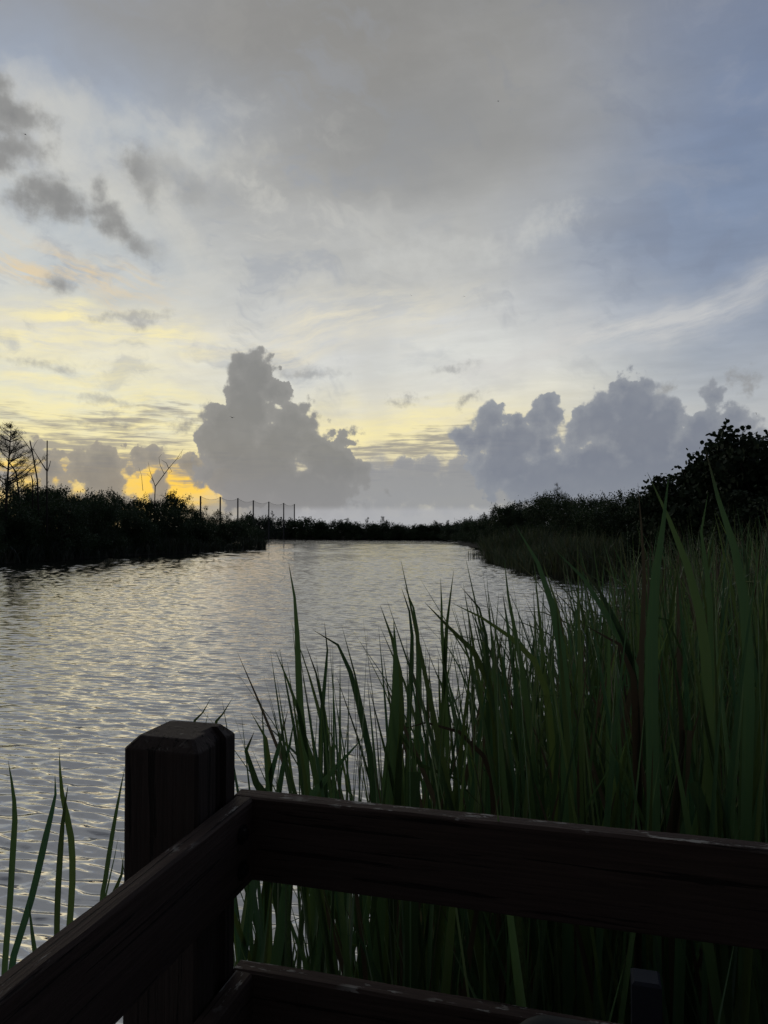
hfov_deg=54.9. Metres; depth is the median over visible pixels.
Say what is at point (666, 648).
cattail
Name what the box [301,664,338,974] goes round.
cattail
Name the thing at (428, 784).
cattail
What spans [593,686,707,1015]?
cattail
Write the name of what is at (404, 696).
cattail
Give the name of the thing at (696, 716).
cattail
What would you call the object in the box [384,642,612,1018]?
cattail
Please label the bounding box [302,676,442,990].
cattail
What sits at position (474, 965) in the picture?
cattail
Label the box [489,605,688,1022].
cattail
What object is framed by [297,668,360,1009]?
cattail
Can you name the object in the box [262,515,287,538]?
bushy tree
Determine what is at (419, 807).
cattail
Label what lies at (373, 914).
cattail
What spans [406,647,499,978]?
cattail
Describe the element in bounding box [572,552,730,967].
cattail
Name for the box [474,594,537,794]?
cattail
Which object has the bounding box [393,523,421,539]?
bushy tree
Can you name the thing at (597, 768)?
cattail
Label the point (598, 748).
cattail
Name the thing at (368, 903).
cattail
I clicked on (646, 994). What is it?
square post
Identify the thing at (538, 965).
cattail
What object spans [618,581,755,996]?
cattail
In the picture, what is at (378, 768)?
cattail
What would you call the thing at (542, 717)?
cattail
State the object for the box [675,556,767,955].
cattail
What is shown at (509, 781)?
cattail
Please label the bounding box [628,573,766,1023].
cattail
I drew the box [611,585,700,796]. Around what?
cattail
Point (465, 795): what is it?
cattail
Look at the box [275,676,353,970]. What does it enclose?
cattail
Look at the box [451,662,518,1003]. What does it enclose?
cattail
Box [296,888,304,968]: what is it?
cattail
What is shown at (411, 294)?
sky
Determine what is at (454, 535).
mangrove tree
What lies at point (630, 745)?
cattail
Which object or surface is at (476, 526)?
mangrove tree
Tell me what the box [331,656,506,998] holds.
cattail
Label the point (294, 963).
cattail
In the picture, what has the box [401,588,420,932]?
cattail
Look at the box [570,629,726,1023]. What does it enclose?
cattail
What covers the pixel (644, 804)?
cattail
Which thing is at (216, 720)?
cattail
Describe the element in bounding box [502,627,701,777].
cattail
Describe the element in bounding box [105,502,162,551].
mangrove tree
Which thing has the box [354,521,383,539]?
bushy tree
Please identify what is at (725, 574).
cattail bed
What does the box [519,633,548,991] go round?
cattail
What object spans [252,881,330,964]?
cattail
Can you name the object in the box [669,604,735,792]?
cattail
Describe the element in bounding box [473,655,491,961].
cattail
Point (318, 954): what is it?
cattail
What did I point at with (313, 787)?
cattail
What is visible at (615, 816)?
cattail
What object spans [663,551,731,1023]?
cattail
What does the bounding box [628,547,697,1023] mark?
cattail
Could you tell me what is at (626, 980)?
cattail
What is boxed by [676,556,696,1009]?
cattail
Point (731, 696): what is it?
cattail
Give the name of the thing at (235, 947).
cattail
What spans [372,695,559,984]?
cattail
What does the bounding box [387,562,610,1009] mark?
cattail
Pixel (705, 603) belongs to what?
cattail
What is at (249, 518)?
mangrove tree
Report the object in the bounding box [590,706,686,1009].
cattail
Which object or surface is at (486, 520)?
mangrove tree
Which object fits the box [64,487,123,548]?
mangrove tree
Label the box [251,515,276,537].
bushy tree
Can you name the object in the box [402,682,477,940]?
cattail
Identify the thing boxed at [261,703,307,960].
cattail
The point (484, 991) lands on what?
cattail
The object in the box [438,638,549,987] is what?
cattail
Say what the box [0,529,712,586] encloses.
ground
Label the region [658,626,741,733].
cattail
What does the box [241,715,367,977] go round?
cattail
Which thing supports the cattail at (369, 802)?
in the water at (302, 541)
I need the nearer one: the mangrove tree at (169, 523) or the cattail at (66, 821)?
the cattail at (66, 821)
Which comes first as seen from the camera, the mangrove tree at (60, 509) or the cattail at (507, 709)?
the cattail at (507, 709)
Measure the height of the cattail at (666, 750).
2.496 m
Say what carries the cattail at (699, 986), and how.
in the water at (302, 541)
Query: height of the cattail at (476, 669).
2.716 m
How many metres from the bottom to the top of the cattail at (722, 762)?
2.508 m
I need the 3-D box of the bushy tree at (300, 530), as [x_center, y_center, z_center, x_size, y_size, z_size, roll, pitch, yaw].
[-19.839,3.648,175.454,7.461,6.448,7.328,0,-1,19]
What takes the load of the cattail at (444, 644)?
in the water at (302, 541)
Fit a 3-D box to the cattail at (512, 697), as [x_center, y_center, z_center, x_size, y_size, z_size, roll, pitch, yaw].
[0.802,1.757,2.963,1.375,2.545,0.392,-1,-1,32]
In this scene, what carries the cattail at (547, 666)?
in the water at (302, 541)
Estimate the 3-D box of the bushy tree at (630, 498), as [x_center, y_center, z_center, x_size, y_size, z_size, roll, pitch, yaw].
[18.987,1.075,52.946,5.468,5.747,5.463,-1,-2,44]
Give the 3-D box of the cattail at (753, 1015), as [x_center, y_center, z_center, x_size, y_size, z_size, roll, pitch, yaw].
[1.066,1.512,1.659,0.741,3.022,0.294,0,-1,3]
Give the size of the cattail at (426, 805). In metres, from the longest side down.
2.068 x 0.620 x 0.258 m
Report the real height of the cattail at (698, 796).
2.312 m
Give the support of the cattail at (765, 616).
in the water at (302, 541)
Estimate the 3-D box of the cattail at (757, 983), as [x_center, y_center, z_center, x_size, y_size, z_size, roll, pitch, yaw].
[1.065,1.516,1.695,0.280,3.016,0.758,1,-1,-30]
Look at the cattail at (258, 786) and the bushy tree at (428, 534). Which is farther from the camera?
the bushy tree at (428, 534)
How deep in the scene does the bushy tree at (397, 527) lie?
164.15 m
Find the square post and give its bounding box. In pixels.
[630,968,661,1023]
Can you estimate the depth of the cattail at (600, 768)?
3.33 m
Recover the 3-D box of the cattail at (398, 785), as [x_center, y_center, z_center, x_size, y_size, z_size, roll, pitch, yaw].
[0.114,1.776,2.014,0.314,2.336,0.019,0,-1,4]
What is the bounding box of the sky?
[0,0,767,528]
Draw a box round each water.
[0,544,647,1023]
[232,539,457,543]
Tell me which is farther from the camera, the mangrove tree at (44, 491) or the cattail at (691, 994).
the mangrove tree at (44, 491)
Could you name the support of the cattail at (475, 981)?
in the water at (302, 541)
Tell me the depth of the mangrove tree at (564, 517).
65.11 m
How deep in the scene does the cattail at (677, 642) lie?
2.75 m
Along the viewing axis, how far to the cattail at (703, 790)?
2.03 m
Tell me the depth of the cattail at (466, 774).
3.59 m
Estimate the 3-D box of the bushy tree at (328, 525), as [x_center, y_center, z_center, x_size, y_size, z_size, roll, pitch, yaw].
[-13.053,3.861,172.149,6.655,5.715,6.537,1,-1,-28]
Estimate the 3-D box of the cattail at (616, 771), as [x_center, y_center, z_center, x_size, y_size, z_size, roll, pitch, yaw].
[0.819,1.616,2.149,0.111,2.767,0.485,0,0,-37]
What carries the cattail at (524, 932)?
in the water at (302, 541)
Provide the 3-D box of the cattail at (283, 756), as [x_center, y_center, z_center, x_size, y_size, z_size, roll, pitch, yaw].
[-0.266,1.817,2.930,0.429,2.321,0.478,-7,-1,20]
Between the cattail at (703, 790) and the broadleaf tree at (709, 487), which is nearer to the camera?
the cattail at (703, 790)
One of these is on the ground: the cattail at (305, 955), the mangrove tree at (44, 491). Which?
the mangrove tree at (44, 491)
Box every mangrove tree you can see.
[0,478,68,546]
[0,490,53,559]
[20,494,100,559]
[22,481,61,499]
[33,483,98,550]
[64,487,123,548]
[66,491,131,555]
[94,487,141,539]
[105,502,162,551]
[126,492,173,544]
[138,503,199,545]
[146,489,193,536]
[177,501,210,539]
[184,514,224,544]
[206,509,232,541]
[211,519,253,545]
[232,514,260,542]
[247,527,268,545]
[439,525,460,540]
[450,519,468,541]
[456,519,477,542]
[461,519,488,543]
[468,512,492,544]
[477,504,501,546]
[487,502,527,540]
[489,499,545,532]
[513,491,564,533]
[526,519,566,541]
[535,494,583,533]
[555,497,612,543]
[576,497,639,553]
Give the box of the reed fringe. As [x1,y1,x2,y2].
[0,533,267,563]
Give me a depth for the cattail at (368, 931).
2.04 m
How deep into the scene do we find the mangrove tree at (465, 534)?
112.59 m
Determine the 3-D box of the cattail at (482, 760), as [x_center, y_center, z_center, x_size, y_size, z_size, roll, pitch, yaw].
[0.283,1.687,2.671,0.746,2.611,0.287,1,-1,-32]
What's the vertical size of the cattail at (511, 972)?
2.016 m
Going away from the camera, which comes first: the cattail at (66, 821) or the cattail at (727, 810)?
the cattail at (727, 810)
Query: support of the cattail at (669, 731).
in the water at (302, 541)
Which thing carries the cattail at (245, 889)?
in the water at (302, 541)
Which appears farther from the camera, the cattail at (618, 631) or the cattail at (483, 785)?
the cattail at (483, 785)
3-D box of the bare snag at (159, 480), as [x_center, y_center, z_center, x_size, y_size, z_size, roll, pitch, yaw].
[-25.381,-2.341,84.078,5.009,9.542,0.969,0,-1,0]
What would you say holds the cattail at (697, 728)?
in the water at (302, 541)
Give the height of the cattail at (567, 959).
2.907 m
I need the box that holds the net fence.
[200,496,294,539]
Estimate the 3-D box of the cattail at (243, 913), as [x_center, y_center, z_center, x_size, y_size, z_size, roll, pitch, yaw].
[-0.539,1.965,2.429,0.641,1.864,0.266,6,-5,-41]
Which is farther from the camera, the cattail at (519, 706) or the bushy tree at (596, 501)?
the bushy tree at (596, 501)
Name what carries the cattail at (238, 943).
in the water at (302, 541)
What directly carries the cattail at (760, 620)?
in the water at (302, 541)
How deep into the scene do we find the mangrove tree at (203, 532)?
85.84 m
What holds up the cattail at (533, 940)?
in the water at (302, 541)
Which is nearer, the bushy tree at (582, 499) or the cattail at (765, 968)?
the cattail at (765, 968)
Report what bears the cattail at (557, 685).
in the water at (302, 541)
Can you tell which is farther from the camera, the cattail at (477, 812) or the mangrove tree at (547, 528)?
the mangrove tree at (547, 528)
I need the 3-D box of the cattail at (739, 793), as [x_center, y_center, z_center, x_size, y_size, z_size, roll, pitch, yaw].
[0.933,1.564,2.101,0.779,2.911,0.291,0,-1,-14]
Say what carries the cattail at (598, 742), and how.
in the water at (302, 541)
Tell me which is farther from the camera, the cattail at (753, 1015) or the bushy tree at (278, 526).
the bushy tree at (278, 526)
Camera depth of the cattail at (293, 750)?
3.13 m
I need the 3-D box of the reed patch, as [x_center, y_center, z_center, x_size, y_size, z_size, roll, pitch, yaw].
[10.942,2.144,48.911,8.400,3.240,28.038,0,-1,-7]
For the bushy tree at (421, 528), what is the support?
on the ground
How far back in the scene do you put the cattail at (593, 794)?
2.03 m
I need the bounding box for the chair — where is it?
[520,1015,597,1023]
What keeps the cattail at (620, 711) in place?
in the water at (302, 541)
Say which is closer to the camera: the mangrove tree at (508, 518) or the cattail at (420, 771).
the cattail at (420, 771)
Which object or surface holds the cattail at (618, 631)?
in the water at (302, 541)
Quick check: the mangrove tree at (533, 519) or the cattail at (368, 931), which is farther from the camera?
the mangrove tree at (533, 519)
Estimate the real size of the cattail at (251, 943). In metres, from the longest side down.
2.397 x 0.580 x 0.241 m
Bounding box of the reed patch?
[475,524,676,581]
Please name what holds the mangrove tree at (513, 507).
on the ground
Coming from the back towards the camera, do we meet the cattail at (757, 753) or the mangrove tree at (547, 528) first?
the mangrove tree at (547, 528)
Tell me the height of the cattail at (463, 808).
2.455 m
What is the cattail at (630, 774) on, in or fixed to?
in the water at (302, 541)
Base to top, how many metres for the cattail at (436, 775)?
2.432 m
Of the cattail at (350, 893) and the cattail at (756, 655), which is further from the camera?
the cattail at (756, 655)
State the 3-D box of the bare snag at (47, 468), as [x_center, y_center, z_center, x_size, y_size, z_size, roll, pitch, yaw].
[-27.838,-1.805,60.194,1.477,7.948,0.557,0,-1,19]
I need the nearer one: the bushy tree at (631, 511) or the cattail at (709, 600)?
the cattail at (709, 600)
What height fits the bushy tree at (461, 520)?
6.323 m
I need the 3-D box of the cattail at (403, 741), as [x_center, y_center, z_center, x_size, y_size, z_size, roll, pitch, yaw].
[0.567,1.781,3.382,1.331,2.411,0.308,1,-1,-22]
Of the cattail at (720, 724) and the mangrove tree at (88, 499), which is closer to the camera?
the cattail at (720, 724)
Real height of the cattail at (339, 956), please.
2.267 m
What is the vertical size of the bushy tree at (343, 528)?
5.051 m
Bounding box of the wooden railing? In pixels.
[0,720,767,1023]
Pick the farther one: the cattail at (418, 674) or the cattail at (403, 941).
the cattail at (418, 674)
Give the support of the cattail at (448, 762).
in the water at (302, 541)
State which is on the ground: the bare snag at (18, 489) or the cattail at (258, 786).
the bare snag at (18, 489)
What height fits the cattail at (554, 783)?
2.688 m
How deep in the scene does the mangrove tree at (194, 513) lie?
95.37 m
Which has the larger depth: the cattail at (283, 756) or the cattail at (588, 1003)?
the cattail at (283, 756)
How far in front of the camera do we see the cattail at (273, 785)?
3.09 m
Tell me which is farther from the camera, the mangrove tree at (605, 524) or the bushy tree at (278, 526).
the bushy tree at (278, 526)
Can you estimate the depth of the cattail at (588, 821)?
2.08 m
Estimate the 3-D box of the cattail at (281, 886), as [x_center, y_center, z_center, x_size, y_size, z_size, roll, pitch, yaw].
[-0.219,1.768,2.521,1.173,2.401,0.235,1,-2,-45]
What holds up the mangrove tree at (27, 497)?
on the ground
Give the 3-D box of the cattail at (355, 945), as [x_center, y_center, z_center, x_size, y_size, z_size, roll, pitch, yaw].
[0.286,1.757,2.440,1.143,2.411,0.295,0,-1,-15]
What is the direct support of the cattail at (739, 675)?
in the water at (302, 541)
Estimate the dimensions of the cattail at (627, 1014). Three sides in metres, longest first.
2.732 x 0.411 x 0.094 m
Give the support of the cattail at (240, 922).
in the water at (302, 541)
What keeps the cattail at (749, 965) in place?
in the water at (302, 541)
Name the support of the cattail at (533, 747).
in the water at (302, 541)
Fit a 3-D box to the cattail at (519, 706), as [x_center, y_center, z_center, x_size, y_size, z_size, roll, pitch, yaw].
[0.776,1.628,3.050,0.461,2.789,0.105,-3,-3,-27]
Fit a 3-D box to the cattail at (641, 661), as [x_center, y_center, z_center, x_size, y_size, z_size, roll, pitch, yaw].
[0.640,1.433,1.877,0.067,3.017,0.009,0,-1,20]
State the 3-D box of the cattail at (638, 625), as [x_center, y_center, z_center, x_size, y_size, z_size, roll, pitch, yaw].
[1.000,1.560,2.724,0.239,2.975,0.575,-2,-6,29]
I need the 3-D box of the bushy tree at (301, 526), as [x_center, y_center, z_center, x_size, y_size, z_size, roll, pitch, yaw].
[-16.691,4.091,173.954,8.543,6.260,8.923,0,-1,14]
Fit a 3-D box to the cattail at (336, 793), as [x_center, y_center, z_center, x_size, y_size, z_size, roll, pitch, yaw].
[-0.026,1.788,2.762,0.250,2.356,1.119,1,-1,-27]
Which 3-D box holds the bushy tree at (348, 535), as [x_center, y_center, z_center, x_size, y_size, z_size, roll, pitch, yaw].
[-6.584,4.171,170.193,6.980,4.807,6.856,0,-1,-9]
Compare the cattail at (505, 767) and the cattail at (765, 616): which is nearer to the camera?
the cattail at (505, 767)
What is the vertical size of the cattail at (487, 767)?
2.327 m
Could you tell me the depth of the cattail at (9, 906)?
2.87 m
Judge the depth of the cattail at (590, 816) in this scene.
2.13 m
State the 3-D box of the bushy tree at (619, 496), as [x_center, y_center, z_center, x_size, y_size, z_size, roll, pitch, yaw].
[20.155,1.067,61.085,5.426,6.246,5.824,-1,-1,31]
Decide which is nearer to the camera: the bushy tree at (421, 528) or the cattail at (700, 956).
the cattail at (700, 956)
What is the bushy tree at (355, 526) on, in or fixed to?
on the ground
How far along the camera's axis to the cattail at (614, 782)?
2.32 m
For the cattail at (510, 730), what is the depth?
2.54 m
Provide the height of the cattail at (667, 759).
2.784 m
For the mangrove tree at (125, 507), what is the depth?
79.48 m
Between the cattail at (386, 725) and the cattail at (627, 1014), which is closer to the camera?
the cattail at (627, 1014)
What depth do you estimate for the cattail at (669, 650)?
3.44 m
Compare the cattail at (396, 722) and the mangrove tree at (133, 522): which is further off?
the mangrove tree at (133, 522)
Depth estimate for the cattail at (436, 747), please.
3.28 m
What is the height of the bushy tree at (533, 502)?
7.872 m
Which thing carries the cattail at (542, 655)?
in the water at (302, 541)
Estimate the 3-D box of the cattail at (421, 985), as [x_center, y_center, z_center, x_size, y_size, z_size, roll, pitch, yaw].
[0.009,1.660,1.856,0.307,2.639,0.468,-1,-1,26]
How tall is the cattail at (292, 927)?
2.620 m
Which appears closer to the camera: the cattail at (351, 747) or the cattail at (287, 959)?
the cattail at (287, 959)
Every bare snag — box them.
[6,458,33,516]
[20,436,39,533]
[34,441,50,538]
[139,453,181,521]
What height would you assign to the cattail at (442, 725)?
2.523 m
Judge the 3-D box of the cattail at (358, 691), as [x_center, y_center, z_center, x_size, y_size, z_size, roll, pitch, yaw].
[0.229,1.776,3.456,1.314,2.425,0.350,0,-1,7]
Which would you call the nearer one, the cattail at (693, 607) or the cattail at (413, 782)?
the cattail at (413, 782)
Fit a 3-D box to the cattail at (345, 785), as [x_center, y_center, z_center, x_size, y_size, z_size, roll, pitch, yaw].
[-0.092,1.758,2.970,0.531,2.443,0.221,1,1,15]
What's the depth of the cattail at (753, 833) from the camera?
1.84 m
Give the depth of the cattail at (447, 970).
1.63 m
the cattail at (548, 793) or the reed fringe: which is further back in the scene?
the reed fringe
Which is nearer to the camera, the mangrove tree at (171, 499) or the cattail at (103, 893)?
the cattail at (103, 893)
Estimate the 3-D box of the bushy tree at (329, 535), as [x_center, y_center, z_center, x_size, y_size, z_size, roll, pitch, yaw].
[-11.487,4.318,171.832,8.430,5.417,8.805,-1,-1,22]
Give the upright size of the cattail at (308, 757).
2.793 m
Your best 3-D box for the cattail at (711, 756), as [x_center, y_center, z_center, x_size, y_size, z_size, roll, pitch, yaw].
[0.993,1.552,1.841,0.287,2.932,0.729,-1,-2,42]
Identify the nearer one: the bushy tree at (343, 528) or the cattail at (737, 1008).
the cattail at (737, 1008)
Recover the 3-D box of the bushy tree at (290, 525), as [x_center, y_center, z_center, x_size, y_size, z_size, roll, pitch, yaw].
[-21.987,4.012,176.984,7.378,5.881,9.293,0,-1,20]
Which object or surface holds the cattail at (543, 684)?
in the water at (302, 541)
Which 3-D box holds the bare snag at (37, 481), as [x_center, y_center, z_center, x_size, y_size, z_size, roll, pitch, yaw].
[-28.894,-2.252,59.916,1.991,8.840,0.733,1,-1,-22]
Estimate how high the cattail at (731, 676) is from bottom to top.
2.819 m
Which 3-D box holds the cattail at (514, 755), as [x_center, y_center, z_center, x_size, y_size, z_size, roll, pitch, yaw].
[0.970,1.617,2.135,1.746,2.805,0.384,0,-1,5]
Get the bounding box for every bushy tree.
[249,514,270,533]
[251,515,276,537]
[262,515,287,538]
[267,516,294,538]
[273,517,302,538]
[286,516,313,538]
[293,516,326,538]
[303,518,326,538]
[310,519,341,537]
[318,519,345,538]
[330,519,360,538]
[341,521,365,539]
[350,521,377,538]
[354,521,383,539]
[369,520,389,539]
[372,520,403,539]
[382,522,415,539]
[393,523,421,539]
[399,524,428,538]
[409,524,441,539]
[417,521,447,538]
[426,522,451,539]
[442,521,462,539]
[452,516,472,526]
[517,492,555,522]
[543,491,578,525]
[573,494,588,513]
[579,490,623,514]
[599,488,640,514]
[611,488,646,538]
[621,478,676,538]
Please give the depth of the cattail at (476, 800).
2.10 m
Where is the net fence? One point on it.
(238, 499)
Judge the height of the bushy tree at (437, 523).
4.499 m
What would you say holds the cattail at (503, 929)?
in the water at (302, 541)
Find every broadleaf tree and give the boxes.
[621,479,671,574]
[630,466,698,557]
[645,437,767,558]
[667,414,767,572]
[669,485,767,571]
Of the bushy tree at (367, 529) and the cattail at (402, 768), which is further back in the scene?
the bushy tree at (367, 529)
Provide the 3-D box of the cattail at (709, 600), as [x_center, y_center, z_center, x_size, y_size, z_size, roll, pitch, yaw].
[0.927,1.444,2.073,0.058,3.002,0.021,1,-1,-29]
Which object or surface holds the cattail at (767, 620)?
in the water at (302, 541)
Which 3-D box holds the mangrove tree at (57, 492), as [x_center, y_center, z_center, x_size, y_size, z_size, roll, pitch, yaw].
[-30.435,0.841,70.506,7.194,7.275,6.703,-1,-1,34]
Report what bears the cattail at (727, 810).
in the water at (302, 541)
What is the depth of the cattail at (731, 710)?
3.35 m
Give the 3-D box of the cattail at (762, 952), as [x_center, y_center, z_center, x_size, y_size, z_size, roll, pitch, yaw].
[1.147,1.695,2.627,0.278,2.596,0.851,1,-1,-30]
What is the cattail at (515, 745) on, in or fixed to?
in the water at (302, 541)
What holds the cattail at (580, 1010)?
in the water at (302, 541)
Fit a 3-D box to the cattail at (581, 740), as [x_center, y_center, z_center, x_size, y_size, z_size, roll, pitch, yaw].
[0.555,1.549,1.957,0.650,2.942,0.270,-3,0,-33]
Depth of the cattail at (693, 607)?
2.91 m
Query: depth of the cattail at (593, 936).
1.73 m
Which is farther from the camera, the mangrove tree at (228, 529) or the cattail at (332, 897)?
the mangrove tree at (228, 529)
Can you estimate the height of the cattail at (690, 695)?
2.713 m
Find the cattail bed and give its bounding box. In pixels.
[375,501,767,1004]
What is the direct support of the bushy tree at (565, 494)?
on the ground
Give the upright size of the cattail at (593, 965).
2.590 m
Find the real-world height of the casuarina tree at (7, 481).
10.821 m
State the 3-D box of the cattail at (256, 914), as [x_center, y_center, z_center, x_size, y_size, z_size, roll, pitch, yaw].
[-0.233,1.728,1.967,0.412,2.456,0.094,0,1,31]
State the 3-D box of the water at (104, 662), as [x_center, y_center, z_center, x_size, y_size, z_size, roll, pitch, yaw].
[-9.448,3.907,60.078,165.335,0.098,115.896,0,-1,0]
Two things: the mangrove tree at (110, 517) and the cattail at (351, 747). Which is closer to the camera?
the cattail at (351, 747)
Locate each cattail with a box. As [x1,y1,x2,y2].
[1,762,17,974]
[8,753,75,969]
[100,769,124,900]
[159,713,353,977]
[188,718,305,960]
[193,697,231,722]
[194,703,369,801]
[221,696,357,975]
[232,710,296,957]
[234,620,594,917]
[234,683,348,975]
[234,767,331,970]
[234,931,272,964]
[237,652,404,922]
[239,711,294,965]
[240,706,363,934]
[240,883,249,931]
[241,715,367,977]
[246,695,366,969]
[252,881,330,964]
[254,715,369,964]
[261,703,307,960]
[261,713,398,972]
[263,724,348,971]
[264,649,579,815]
[269,663,507,996]
[270,625,466,972]
[270,737,363,965]
[272,671,699,974]
[273,692,463,994]
[273,697,317,893]
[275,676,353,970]
[276,567,340,971]
[276,639,499,992]
[277,682,352,976]
[277,699,326,972]
[291,623,596,986]
[292,909,464,989]
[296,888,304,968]
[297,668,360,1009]
[301,631,458,807]
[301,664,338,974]
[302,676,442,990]
[304,700,604,970]
[315,623,383,963]
[316,665,435,976]
[318,701,524,920]
[323,707,423,989]
[324,892,401,985]
[327,657,390,979]
[329,653,355,966]
[330,633,367,957]
[330,653,416,985]
[331,636,505,978]
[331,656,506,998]
[333,627,484,991]
[338,595,498,990]
[339,698,462,990]
[342,628,465,925]
[345,677,593,1016]
[352,670,463,980]
[352,753,427,971]
[357,610,519,978]
[357,648,628,1021]
[358,639,525,809]
[361,643,434,956]
[363,622,464,994]
[367,653,491,994]
[368,656,558,1010]
[369,650,397,798]
[370,608,404,982]
[370,644,404,908]
[371,641,549,987]
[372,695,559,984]
[378,626,477,992]
[379,637,451,934]
[382,677,630,1015]
[383,683,585,1008]
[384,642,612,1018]
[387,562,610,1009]
[387,734,480,984]
[398,735,630,985]
[400,654,436,921]
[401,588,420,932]
[402,623,600,995]
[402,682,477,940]
[403,559,702,980]
[403,609,677,1017]
[404,618,737,997]
[404,661,522,922]
[404,670,469,990]
[405,772,419,988]
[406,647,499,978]
[407,722,504,1002]
[408,657,548,933]
[418,661,573,1011]
[419,627,763,959]
[420,579,585,1017]
[420,680,531,1002]
[420,717,630,1022]
[423,610,628,1019]
[426,588,558,999]
[427,663,460,990]
[428,654,512,993]
[430,647,627,987]
[431,631,494,987]
[435,572,453,959]
[437,649,605,924]
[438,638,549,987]
[439,636,679,794]
[441,651,660,981]
[441,697,630,1023]
[441,738,532,1003]
[445,630,511,1004]
[446,692,627,1010]
[448,601,672,1023]
[451,577,738,824]
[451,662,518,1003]
[453,585,581,817]
[454,613,606,1003]
[457,624,672,1000]
[457,631,517,945]
[461,578,700,1010]
[465,705,632,983]
[470,674,632,1015]
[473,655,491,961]
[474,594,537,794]
[479,593,605,816]
[483,540,677,1004]
[483,627,515,1003]
[484,675,696,1001]
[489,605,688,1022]
[493,602,547,978]
[493,638,644,1013]
[494,640,668,974]
[495,707,560,940]
[498,617,645,963]
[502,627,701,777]
[503,598,579,818]
[504,526,572,1014]
[504,603,741,1017]
[506,615,617,1005]
[511,917,607,984]
[512,695,763,811]
[513,642,672,939]
[514,593,562,999]
[516,579,700,1012]
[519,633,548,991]
[520,561,733,1023]
[523,717,707,1016]
[524,667,545,731]
[524,693,606,808]
[525,711,767,1023]
[533,563,645,1022]
[534,565,574,820]
[539,532,684,825]
[541,591,767,1019]
[544,715,605,825]
[545,559,757,1023]
[546,626,622,1018]
[547,646,646,1023]
[554,578,700,1023]
[557,552,689,1023]
[561,609,613,1021]
[562,560,739,984]
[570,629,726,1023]
[571,602,767,1001]
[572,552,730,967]
[576,599,729,1005]
[580,611,739,983]
[583,624,641,968]
[585,587,742,836]
[588,614,636,778]
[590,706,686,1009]
[591,604,737,814]
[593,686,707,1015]
[594,590,663,825]
[601,551,708,1023]
[602,535,679,792]
[605,605,740,1023]
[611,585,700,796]
[612,565,720,744]
[613,971,743,1023]
[615,650,629,945]
[615,671,763,1002]
[615,702,697,1018]
[617,633,666,980]
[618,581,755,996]
[622,587,734,1023]
[625,568,737,999]
[626,647,736,1009]
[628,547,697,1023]
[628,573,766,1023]
[629,754,764,936]
[630,628,764,967]
[634,488,645,967]
[645,476,668,970]
[648,474,721,973]
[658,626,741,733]
[658,660,725,1018]
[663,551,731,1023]
[668,558,764,833]
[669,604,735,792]
[671,547,767,1023]
[673,781,733,1023]
[674,548,763,803]
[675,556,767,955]
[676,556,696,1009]
[685,779,760,1023]
[686,532,763,841]
[686,557,726,779]
[687,519,764,838]
[693,600,702,766]
[699,587,738,782]
[700,496,715,743]
[705,449,754,1023]
[712,557,767,1023]
[715,632,738,839]
[717,573,759,952]
[720,666,767,801]
[720,723,738,799]
[725,823,759,1023]
[734,579,763,841]
[734,639,760,841]
[748,524,767,683]
[748,564,767,693]
[750,600,761,691]
[755,569,762,665]
[762,571,767,641]
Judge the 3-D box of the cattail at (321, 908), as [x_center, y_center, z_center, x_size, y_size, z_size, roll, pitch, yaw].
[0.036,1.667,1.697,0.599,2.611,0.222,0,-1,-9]
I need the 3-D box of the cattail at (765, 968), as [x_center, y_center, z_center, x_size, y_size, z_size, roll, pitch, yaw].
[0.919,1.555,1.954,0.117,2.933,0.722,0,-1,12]
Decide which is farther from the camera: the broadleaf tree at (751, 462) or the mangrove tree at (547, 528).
the mangrove tree at (547, 528)
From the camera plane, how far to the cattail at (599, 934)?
1.77 m
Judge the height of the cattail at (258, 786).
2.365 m
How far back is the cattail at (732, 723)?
3.08 m
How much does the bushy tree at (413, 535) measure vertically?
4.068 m
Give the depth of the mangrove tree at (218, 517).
105.07 m
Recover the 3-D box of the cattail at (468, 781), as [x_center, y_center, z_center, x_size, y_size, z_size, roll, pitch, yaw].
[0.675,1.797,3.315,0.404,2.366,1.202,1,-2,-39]
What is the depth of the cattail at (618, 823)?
2.14 m
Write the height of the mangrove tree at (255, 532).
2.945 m
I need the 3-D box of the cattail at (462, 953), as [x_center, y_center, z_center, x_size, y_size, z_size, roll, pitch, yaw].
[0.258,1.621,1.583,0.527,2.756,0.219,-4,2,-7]
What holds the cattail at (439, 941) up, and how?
in the water at (302, 541)
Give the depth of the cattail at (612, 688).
3.60 m
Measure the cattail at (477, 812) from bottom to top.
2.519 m
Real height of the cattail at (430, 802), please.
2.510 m
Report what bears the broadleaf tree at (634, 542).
on the ground
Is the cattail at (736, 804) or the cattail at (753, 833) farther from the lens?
the cattail at (736, 804)
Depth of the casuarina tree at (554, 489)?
86.08 m
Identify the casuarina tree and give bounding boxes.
[0,420,48,554]
[551,482,561,498]
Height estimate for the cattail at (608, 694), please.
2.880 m
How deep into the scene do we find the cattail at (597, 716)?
3.00 m
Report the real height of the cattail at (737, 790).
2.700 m
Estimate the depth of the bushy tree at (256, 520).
181.83 m
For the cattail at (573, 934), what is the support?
in the water at (302, 541)
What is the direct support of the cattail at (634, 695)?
in the water at (302, 541)
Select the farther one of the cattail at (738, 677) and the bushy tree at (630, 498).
the bushy tree at (630, 498)
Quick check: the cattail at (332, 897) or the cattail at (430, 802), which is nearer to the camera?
the cattail at (332, 897)

